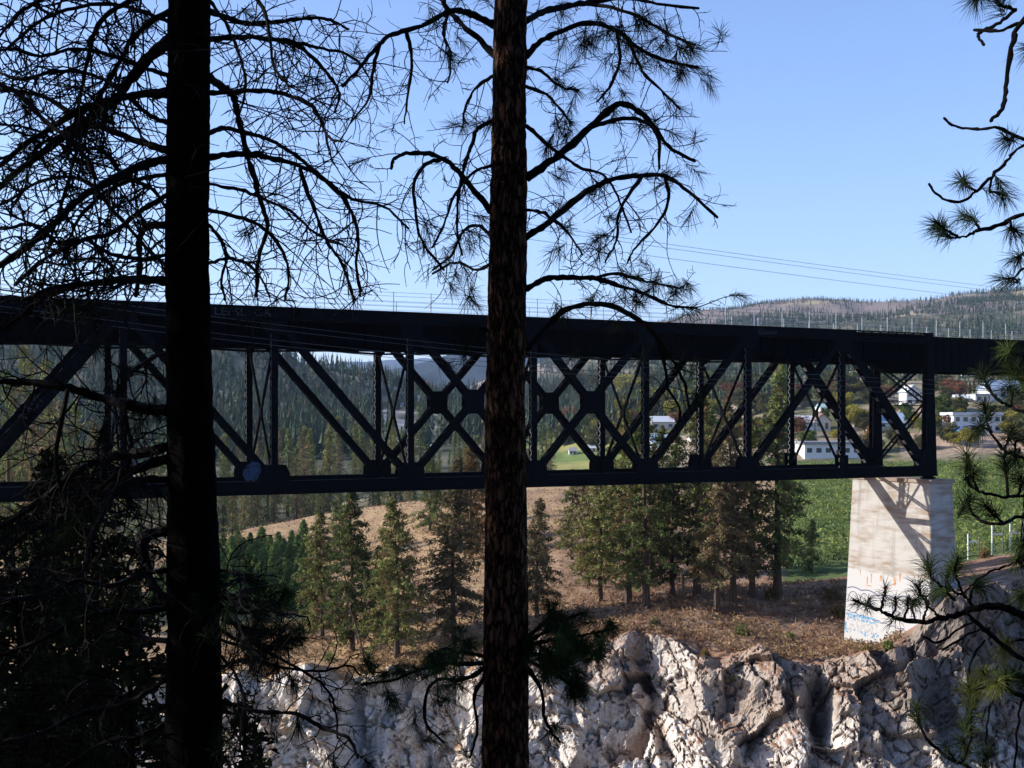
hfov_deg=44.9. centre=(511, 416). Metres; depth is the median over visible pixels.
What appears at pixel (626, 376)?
broadleaf tree
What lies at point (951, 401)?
broadleaf tree
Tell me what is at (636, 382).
broadleaf tree
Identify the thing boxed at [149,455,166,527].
forest conifer
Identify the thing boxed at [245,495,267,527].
forest conifer
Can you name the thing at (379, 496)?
forest conifer
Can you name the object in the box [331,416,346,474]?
forest conifer
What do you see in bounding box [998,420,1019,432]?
broadleaf tree
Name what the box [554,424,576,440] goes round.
broadleaf tree
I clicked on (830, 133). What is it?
sky
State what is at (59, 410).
bank conifer
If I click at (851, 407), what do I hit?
broadleaf tree
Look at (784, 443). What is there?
broadleaf tree
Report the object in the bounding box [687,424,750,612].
pine tree
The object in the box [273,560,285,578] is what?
young conifer
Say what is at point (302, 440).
forest conifer
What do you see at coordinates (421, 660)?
shrub
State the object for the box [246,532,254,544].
young conifer
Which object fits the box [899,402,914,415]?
broadleaf tree
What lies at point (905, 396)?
house
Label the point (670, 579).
pine tree
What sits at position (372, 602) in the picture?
pine tree
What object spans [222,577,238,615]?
young conifer
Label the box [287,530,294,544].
young conifer
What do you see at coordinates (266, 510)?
forest conifer
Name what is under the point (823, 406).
house
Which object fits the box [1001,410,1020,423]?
broadleaf tree
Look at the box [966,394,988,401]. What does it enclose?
house
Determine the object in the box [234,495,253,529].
forest conifer
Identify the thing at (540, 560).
pine tree
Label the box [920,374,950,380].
broadleaf tree
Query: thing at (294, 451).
forest conifer
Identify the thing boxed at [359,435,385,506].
forest conifer
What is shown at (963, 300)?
ridge wood
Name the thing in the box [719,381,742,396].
broadleaf tree
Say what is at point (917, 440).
broadleaf tree
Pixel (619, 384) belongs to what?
broadleaf tree
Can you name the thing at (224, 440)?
forest conifer
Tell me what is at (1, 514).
bank conifer
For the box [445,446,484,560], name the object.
pine tree
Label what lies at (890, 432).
broadleaf tree
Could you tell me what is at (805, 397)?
broadleaf tree
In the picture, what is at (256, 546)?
young conifer
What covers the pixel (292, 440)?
forest conifer
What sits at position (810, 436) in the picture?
broadleaf tree
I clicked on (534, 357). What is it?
utility cable
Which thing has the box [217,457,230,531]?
forest conifer
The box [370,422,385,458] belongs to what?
forest conifer
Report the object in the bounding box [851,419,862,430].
house
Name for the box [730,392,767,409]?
broadleaf tree
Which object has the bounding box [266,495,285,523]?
forest conifer
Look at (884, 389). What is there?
broadleaf tree
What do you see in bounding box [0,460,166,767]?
fir tree
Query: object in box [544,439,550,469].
forest conifer
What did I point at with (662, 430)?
pine tree
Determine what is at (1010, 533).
orchard frame
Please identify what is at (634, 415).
broadleaf tree
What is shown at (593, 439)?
broadleaf tree
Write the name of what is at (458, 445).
forest conifer
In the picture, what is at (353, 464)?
forest conifer
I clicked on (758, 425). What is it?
broadleaf tree
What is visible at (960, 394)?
spruce tree
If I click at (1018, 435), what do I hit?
broadleaf tree
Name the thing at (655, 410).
broadleaf tree
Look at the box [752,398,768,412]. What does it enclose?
broadleaf tree
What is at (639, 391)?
broadleaf tree
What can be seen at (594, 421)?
broadleaf tree
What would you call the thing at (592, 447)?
shed
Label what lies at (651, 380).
broadleaf tree
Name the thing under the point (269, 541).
young conifer
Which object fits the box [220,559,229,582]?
young conifer
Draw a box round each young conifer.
[148,574,161,593]
[158,564,166,592]
[219,532,227,547]
[220,550,223,568]
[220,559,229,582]
[221,547,227,559]
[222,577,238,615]
[225,535,236,552]
[225,551,238,569]
[233,531,241,545]
[233,546,240,565]
[234,564,241,583]
[239,536,247,557]
[240,558,247,573]
[244,544,257,566]
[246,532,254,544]
[249,538,261,557]
[250,554,259,571]
[253,562,264,578]
[256,526,267,546]
[257,545,268,567]
[265,536,273,554]
[267,556,274,571]
[267,570,274,582]
[268,542,282,563]
[271,578,292,613]
[273,531,281,547]
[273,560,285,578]
[279,537,286,554]
[281,543,296,565]
[282,558,288,574]
[285,566,293,583]
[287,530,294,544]
[289,579,298,600]
[289,587,303,612]
[291,534,306,556]
[293,553,301,572]
[293,574,308,600]
[296,558,312,585]
[298,519,308,539]
[299,537,307,557]
[302,582,319,615]
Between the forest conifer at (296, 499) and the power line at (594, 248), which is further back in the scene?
the forest conifer at (296, 499)
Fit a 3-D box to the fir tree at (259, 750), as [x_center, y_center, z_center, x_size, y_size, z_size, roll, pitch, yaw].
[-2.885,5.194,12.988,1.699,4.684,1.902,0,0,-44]
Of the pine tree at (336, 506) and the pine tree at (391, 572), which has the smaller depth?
the pine tree at (391, 572)
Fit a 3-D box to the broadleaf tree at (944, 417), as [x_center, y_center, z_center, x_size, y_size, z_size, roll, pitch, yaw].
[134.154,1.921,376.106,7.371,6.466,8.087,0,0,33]
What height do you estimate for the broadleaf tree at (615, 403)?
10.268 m
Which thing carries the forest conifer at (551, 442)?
on the ground at (664, 700)
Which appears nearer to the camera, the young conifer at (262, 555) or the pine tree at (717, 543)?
the pine tree at (717, 543)
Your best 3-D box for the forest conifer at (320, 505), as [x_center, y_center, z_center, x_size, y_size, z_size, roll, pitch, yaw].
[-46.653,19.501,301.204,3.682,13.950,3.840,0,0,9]
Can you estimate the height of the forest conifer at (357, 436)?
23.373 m
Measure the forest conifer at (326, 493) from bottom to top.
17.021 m
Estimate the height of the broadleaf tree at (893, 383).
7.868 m
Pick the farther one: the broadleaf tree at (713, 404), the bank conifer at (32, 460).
the broadleaf tree at (713, 404)
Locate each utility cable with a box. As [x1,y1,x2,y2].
[0,293,1023,386]
[1,306,1003,390]
[4,288,1016,382]
[4,312,996,394]
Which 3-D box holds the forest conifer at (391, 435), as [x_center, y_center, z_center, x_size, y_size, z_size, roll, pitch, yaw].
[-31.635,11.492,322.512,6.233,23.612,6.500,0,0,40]
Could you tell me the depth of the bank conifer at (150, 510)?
189.80 m
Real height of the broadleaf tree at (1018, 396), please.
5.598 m
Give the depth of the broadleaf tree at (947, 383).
462.68 m
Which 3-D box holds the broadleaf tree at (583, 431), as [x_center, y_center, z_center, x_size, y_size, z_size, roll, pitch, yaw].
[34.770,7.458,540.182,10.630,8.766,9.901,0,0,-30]
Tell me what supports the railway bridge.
on the concrete pier
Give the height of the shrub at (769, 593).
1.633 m
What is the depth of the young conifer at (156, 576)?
158.64 m
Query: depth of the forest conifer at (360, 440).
379.10 m
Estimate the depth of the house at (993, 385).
441.62 m
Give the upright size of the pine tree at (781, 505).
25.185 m
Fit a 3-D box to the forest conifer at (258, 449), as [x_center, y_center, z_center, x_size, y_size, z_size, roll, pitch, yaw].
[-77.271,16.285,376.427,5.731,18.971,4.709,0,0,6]
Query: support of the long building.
on the ground at (664, 700)
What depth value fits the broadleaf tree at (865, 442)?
359.33 m
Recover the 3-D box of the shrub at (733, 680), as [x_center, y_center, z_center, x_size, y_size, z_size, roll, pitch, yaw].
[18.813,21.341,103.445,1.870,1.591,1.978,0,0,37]
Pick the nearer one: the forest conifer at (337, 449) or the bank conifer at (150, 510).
the bank conifer at (150, 510)
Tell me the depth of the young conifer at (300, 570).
174.57 m
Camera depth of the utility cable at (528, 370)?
76.13 m
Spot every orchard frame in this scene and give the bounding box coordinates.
[967,534,979,559]
[991,525,1003,554]
[1009,524,1017,550]
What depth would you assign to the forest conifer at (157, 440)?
356.04 m
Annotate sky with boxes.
[0,0,1023,363]
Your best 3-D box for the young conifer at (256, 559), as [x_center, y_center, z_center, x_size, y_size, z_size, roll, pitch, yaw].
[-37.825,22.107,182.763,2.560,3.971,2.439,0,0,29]
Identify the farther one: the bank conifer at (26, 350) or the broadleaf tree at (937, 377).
the broadleaf tree at (937, 377)
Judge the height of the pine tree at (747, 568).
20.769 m
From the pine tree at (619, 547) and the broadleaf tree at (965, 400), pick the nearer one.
the pine tree at (619, 547)
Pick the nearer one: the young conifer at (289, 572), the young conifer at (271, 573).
the young conifer at (271, 573)
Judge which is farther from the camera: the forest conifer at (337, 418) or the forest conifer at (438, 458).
the forest conifer at (337, 418)
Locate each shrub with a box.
[322,650,336,661]
[417,652,427,664]
[474,638,482,648]
[646,615,662,627]
[699,647,711,657]
[727,665,738,682]
[733,622,752,635]
[763,584,778,600]
[784,631,795,640]
[819,579,844,600]
[828,601,845,617]
[861,643,873,654]
[881,639,893,650]
[977,547,992,558]
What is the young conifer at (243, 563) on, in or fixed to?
on the ground at (664, 700)
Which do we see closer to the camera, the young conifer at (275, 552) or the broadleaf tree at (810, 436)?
the young conifer at (275, 552)
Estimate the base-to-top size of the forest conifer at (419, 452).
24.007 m
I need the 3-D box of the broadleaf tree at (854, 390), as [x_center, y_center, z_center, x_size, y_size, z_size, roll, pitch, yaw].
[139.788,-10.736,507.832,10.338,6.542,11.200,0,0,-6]
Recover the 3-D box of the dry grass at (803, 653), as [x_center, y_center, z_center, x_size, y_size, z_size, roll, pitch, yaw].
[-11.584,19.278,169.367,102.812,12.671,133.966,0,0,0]
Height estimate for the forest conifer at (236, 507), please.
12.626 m
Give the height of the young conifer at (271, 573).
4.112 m
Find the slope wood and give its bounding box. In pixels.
[525,303,1023,445]
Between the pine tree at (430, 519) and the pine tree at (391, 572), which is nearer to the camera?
the pine tree at (391, 572)
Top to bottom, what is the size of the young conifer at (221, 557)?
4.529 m
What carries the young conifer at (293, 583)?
on the ground at (664, 700)
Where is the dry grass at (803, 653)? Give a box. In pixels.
[219,486,903,677]
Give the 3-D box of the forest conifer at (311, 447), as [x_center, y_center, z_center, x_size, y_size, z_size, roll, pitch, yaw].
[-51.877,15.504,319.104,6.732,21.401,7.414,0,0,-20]
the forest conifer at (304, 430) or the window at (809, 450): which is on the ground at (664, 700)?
the forest conifer at (304, 430)
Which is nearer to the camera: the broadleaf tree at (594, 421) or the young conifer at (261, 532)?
the young conifer at (261, 532)
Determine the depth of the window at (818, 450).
351.95 m
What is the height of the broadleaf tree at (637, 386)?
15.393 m
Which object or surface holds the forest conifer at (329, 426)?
on the ground at (664, 700)
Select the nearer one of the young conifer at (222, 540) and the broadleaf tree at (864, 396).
the young conifer at (222, 540)
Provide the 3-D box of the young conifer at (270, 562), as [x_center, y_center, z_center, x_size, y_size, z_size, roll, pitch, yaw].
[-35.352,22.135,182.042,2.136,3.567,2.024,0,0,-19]
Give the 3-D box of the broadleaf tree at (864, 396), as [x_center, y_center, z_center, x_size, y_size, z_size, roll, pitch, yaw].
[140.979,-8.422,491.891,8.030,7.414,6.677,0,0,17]
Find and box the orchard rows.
[772,454,1023,572]
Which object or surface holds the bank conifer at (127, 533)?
on the ground at (664, 700)
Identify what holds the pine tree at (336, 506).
on the ground at (664, 700)
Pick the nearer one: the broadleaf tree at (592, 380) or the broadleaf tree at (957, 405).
the broadleaf tree at (957, 405)
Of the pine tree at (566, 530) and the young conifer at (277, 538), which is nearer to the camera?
the pine tree at (566, 530)
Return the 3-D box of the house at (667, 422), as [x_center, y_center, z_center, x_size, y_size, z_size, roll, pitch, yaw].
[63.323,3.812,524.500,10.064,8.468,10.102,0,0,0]
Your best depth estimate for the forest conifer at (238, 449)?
386.28 m
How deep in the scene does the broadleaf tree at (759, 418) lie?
412.73 m
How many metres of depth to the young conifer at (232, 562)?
181.52 m
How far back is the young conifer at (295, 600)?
151.16 m
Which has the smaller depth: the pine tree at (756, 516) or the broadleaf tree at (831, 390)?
the pine tree at (756, 516)
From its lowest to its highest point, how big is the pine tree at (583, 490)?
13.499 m
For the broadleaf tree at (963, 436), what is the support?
on the ground at (664, 700)
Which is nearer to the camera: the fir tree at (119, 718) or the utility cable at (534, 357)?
the fir tree at (119, 718)
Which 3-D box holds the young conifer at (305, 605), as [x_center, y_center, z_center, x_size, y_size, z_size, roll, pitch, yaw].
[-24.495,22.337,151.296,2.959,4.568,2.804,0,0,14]
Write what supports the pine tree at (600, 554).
on the ground at (664, 700)
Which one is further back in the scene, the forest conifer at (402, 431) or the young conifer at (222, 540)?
the forest conifer at (402, 431)
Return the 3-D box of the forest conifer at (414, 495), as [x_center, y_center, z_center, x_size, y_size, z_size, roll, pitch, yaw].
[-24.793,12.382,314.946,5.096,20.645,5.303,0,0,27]
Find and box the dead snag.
[340,573,364,658]
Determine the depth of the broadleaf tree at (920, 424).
375.25 m
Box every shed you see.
[568,447,576,454]
[587,444,595,451]
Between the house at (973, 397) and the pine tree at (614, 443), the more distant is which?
the house at (973, 397)
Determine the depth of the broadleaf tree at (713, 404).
522.34 m
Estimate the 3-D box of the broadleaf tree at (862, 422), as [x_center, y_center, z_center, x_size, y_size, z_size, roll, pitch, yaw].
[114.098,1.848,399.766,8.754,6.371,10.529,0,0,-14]
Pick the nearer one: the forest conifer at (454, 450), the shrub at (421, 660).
the shrub at (421, 660)
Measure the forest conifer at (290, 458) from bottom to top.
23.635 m
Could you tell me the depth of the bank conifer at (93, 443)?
159.58 m
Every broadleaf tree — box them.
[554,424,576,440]
[561,406,586,415]
[562,373,586,382]
[562,384,574,393]
[580,414,597,426]
[581,426,597,435]
[582,423,611,442]
[584,430,610,449]
[585,372,610,388]
[589,418,615,425]
[607,409,618,419]
[613,373,633,387]
[613,378,631,393]
[613,398,628,408]
[614,393,640,408]
[616,410,638,421]
[624,377,640,389]
[626,381,655,394]
[634,389,651,400]
[649,370,664,385]
[649,387,678,408]
[651,397,666,415]
[663,399,686,410]
[663,404,683,415]
[668,412,682,422]
[677,388,690,401]
[681,379,692,389]
[706,399,718,411]
[714,378,730,391]
[715,406,722,414]
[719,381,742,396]
[726,387,742,405]
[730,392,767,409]
[736,422,763,435]
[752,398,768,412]
[753,416,766,423]
[753,426,765,442]
[757,401,772,413]
[759,432,786,448]
[794,383,801,390]
[794,389,814,407]
[794,415,810,433]
[796,429,818,440]
[812,382,846,401]
[820,408,829,416]
[822,369,858,383]
[826,381,851,400]
[827,429,837,437]
[832,391,855,404]
[846,404,858,422]
[847,384,858,398]
[848,407,868,429]
[852,413,868,431]
[857,380,866,392]
[857,389,868,404]
[859,433,885,447]
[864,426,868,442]
[880,373,890,386]
[881,385,894,396]
[882,426,909,445]
[888,380,900,398]
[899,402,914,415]
[904,411,917,428]
[912,415,942,429]
[913,433,921,447]
[917,421,941,431]
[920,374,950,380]
[935,393,949,410]
[935,404,957,417]
[936,421,957,442]
[938,395,965,408]
[939,377,960,392]
[939,385,956,397]
[940,414,950,424]
[945,431,960,444]
[949,381,969,394]
[951,399,966,411]
[955,427,981,446]
[957,396,968,407]
[995,407,1011,420]
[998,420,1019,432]
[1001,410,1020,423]
[1003,397,1023,408]
[1005,415,1023,428]
[1008,391,1023,400]
[1013,430,1023,441]
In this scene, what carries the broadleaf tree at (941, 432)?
on the ground at (664, 700)
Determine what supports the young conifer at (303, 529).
on the ground at (664, 700)
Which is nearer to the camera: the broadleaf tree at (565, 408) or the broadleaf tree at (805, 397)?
the broadleaf tree at (805, 397)
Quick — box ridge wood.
[539,285,1023,376]
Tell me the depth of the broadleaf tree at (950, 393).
446.78 m
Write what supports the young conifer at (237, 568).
on the ground at (664, 700)
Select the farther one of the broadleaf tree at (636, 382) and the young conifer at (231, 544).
the broadleaf tree at (636, 382)
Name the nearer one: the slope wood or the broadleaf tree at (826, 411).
the broadleaf tree at (826, 411)
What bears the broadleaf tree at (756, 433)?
on the ground at (664, 700)
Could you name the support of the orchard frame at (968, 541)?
on the ground at (664, 700)
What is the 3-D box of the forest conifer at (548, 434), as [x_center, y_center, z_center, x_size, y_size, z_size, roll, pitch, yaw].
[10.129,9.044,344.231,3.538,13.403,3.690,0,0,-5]
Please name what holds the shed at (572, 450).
on the ground at (664, 700)
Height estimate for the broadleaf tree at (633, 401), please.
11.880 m
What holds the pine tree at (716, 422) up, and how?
on the ground at (664, 700)
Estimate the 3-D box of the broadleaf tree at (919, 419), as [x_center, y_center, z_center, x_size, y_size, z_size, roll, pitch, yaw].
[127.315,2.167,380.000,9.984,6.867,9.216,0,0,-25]
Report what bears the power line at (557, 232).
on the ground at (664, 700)
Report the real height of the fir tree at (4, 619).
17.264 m
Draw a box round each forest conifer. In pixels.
[0,454,15,511]
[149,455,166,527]
[152,432,165,505]
[216,433,235,524]
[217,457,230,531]
[224,497,238,524]
[225,439,231,508]
[226,496,240,530]
[233,446,243,496]
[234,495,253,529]
[236,495,250,525]
[237,450,244,501]
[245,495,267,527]
[246,495,258,522]
[253,442,280,522]
[255,441,262,497]
[266,495,280,522]
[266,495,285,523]
[269,426,285,503]
[279,428,295,516]
[285,459,306,520]
[287,437,294,475]
[290,428,324,515]
[291,436,305,497]
[292,448,297,503]
[296,431,317,518]
[298,425,314,496]
[302,436,319,514]
[304,469,316,516]
[313,469,325,515]
[316,428,337,512]
[317,423,341,474]
[319,458,334,512]
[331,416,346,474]
[331,431,347,496]
[346,411,369,472]
[347,424,359,473]
[351,459,356,497]
[352,422,367,473]
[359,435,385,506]
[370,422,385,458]
[371,451,386,503]
[380,418,402,502]
[386,427,404,501]
[397,452,406,500]
[398,425,405,461]
[401,455,413,501]
[403,432,420,501]
[415,401,428,469]
[436,450,443,496]
[447,450,451,471]
[450,431,457,467]
[453,435,462,469]
[461,439,467,462]
[461,449,465,490]
[473,435,481,471]
[480,426,484,462]
[538,422,546,459]
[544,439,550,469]
[545,426,553,469]
[547,431,556,469]
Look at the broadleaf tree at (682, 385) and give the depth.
662.19 m
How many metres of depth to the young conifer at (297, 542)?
197.21 m
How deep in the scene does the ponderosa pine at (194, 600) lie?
8.89 m
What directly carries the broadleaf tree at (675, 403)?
on the ground at (664, 700)
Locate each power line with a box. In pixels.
[0,146,1023,290]
[0,150,1023,294]
[14,165,1020,302]
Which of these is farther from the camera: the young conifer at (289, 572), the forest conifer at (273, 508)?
the forest conifer at (273, 508)
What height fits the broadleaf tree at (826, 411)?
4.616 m
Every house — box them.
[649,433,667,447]
[650,416,674,430]
[794,415,814,430]
[812,413,831,430]
[815,404,826,410]
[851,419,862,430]
[898,385,921,404]
[940,412,1003,432]
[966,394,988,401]
[975,378,1020,401]
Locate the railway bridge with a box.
[0,274,1023,501]
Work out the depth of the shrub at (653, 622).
112.35 m
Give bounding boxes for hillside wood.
[0,345,597,474]
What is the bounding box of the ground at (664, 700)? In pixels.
[0,288,1023,767]
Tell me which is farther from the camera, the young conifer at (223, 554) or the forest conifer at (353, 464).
the forest conifer at (353, 464)
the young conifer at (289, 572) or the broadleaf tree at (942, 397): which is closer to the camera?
the young conifer at (289, 572)
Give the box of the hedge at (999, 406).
[986,405,1018,414]
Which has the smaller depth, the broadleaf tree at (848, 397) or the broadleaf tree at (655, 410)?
the broadleaf tree at (848, 397)
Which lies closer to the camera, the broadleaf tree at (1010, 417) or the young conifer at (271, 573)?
the young conifer at (271, 573)
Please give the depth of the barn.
400.24 m
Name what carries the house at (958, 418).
on the ground at (664, 700)
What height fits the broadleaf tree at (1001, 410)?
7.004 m
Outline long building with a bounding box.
[794,441,863,458]
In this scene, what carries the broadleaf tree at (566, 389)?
on the ground at (664, 700)
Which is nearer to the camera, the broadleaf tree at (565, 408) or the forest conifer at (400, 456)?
the forest conifer at (400, 456)
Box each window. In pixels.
[807,448,812,452]
[816,448,821,452]
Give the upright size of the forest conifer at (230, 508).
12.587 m
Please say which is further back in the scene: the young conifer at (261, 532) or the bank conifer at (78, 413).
the young conifer at (261, 532)
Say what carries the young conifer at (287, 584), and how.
on the ground at (664, 700)
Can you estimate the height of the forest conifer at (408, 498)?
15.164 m
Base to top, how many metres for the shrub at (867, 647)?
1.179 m
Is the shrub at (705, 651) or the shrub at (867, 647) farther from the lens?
the shrub at (705, 651)
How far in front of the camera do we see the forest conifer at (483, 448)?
390.96 m
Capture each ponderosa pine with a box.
[0,0,443,767]
[322,0,759,767]
[842,0,1023,767]
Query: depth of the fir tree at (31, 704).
15.34 m
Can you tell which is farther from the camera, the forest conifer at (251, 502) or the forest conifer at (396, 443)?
the forest conifer at (396, 443)
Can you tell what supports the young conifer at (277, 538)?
on the ground at (664, 700)
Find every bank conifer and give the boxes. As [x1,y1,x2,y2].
[0,345,45,565]
[0,371,41,584]
[0,478,14,572]
[3,392,68,624]
[26,357,79,562]
[45,399,76,465]
[62,400,119,596]
[81,418,126,598]
[101,439,135,574]
[112,472,160,605]
[132,457,165,566]
[219,471,246,547]
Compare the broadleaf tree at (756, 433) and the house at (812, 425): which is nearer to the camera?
the broadleaf tree at (756, 433)
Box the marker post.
[681,573,683,592]
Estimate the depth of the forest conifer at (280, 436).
350.65 m
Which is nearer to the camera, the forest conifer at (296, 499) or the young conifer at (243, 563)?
the young conifer at (243, 563)
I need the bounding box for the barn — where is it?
[882,413,907,430]
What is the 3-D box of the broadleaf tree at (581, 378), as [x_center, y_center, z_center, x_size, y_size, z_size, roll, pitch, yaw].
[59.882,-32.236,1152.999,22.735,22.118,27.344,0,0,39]
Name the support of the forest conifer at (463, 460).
on the ground at (664, 700)
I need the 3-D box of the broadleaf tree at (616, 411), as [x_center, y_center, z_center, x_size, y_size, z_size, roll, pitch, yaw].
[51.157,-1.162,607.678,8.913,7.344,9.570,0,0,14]
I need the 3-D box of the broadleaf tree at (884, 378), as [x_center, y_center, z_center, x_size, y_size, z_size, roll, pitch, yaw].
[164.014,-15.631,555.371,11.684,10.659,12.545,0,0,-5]
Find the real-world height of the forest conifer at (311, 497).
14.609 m
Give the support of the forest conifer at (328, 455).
on the ground at (664, 700)
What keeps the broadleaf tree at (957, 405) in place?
on the ground at (664, 700)
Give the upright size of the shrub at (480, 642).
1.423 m
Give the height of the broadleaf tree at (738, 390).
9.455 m
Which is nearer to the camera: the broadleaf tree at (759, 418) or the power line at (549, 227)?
the power line at (549, 227)
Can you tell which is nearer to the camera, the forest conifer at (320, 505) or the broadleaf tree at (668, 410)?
the forest conifer at (320, 505)
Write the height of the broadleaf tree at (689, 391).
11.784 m
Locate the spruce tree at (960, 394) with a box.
[958,391,963,405]
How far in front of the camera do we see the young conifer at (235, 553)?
189.18 m
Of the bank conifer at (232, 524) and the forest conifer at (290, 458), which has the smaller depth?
the bank conifer at (232, 524)
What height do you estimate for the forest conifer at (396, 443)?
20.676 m
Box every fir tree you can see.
[0,446,137,765]
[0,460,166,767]
[0,514,162,767]
[0,515,78,767]
[36,591,233,767]
[222,690,278,767]
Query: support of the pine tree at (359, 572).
on the ground at (664, 700)
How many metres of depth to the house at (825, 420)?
404.00 m
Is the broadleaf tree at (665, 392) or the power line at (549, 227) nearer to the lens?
the power line at (549, 227)
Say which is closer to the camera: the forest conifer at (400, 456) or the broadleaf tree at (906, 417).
the forest conifer at (400, 456)
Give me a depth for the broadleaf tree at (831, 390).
498.08 m
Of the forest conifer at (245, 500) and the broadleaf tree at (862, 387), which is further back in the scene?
the broadleaf tree at (862, 387)
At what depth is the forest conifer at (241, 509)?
303.23 m
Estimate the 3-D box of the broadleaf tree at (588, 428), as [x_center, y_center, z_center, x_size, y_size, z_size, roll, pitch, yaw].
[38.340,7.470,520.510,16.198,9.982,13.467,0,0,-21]
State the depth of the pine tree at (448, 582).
121.25 m
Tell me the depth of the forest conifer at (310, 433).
316.05 m
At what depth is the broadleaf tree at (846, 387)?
501.95 m
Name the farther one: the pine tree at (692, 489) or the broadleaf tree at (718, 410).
the broadleaf tree at (718, 410)
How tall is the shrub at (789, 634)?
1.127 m
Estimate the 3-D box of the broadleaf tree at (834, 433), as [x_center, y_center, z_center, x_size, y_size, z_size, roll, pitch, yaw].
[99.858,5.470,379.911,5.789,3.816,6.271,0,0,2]
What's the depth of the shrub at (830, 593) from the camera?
122.39 m
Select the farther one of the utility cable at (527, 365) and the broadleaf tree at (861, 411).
the broadleaf tree at (861, 411)
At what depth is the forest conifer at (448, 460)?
359.04 m
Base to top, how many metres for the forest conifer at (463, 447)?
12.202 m
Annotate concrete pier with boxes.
[844,477,957,643]
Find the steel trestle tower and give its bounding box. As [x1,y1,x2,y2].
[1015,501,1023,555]
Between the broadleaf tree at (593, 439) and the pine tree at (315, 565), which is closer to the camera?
the pine tree at (315, 565)
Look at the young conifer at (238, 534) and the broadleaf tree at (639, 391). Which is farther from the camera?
the broadleaf tree at (639, 391)
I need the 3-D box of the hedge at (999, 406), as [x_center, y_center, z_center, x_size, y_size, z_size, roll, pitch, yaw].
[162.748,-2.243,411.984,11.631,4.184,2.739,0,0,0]
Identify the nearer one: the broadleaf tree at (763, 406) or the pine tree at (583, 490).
the pine tree at (583, 490)
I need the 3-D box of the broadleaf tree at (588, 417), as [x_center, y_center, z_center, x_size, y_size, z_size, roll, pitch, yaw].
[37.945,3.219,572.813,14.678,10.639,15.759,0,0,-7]
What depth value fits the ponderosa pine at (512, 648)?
9.48 m
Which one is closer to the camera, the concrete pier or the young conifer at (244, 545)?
the concrete pier
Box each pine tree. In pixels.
[291,509,349,639]
[313,492,386,651]
[321,493,361,562]
[352,495,435,657]
[361,545,394,627]
[405,457,446,529]
[415,454,483,643]
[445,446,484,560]
[527,498,564,617]
[552,468,583,559]
[565,450,623,601]
[565,468,605,587]
[582,438,630,567]
[590,397,662,603]
[606,392,685,607]
[631,424,686,579]
[648,432,696,596]
[662,373,723,596]
[685,407,730,577]
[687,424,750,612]
[707,396,763,604]
[727,412,778,597]
[745,364,818,597]
[801,518,821,571]
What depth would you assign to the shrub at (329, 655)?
122.86 m
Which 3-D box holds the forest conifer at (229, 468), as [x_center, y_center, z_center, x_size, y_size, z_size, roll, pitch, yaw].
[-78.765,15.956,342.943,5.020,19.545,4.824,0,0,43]
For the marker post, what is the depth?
128.87 m
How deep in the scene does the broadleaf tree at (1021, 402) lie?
414.68 m
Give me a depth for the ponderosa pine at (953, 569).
7.50 m
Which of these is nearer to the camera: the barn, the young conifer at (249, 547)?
the young conifer at (249, 547)
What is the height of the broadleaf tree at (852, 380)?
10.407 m
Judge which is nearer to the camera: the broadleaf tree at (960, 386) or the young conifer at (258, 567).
the young conifer at (258, 567)
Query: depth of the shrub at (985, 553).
127.82 m
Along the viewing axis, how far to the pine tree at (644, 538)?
121.07 m
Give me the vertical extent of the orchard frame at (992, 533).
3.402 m
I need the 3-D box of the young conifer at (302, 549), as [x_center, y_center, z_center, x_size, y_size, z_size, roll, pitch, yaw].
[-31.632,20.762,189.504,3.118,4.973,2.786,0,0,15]
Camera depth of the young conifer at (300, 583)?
159.18 m
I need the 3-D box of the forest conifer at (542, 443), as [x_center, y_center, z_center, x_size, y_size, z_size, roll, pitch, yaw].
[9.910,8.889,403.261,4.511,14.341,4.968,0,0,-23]
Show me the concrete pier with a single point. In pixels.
(896, 523)
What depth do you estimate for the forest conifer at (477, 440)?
335.62 m
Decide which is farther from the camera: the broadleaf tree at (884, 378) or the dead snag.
the broadleaf tree at (884, 378)
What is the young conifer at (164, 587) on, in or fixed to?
on the ground at (664, 700)
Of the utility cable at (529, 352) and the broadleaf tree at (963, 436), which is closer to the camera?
the utility cable at (529, 352)
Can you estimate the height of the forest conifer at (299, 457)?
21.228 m
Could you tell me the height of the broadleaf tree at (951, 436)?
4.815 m
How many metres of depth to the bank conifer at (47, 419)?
169.76 m
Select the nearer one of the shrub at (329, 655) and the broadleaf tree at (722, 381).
the shrub at (329, 655)
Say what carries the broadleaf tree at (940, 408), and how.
on the ground at (664, 700)
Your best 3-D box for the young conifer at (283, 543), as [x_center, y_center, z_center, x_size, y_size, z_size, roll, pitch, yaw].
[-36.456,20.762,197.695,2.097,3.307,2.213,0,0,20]
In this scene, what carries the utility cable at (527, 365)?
attached to the railway bridge
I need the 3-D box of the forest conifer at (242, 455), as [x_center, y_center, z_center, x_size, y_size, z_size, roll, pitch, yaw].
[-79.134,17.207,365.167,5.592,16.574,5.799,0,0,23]
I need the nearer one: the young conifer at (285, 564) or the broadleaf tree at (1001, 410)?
the young conifer at (285, 564)
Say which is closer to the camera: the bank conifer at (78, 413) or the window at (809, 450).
the bank conifer at (78, 413)
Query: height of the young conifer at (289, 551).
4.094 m
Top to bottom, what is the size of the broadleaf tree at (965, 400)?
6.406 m
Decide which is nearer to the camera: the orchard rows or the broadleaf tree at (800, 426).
the orchard rows
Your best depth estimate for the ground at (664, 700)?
108.77 m
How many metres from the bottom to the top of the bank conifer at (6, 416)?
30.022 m

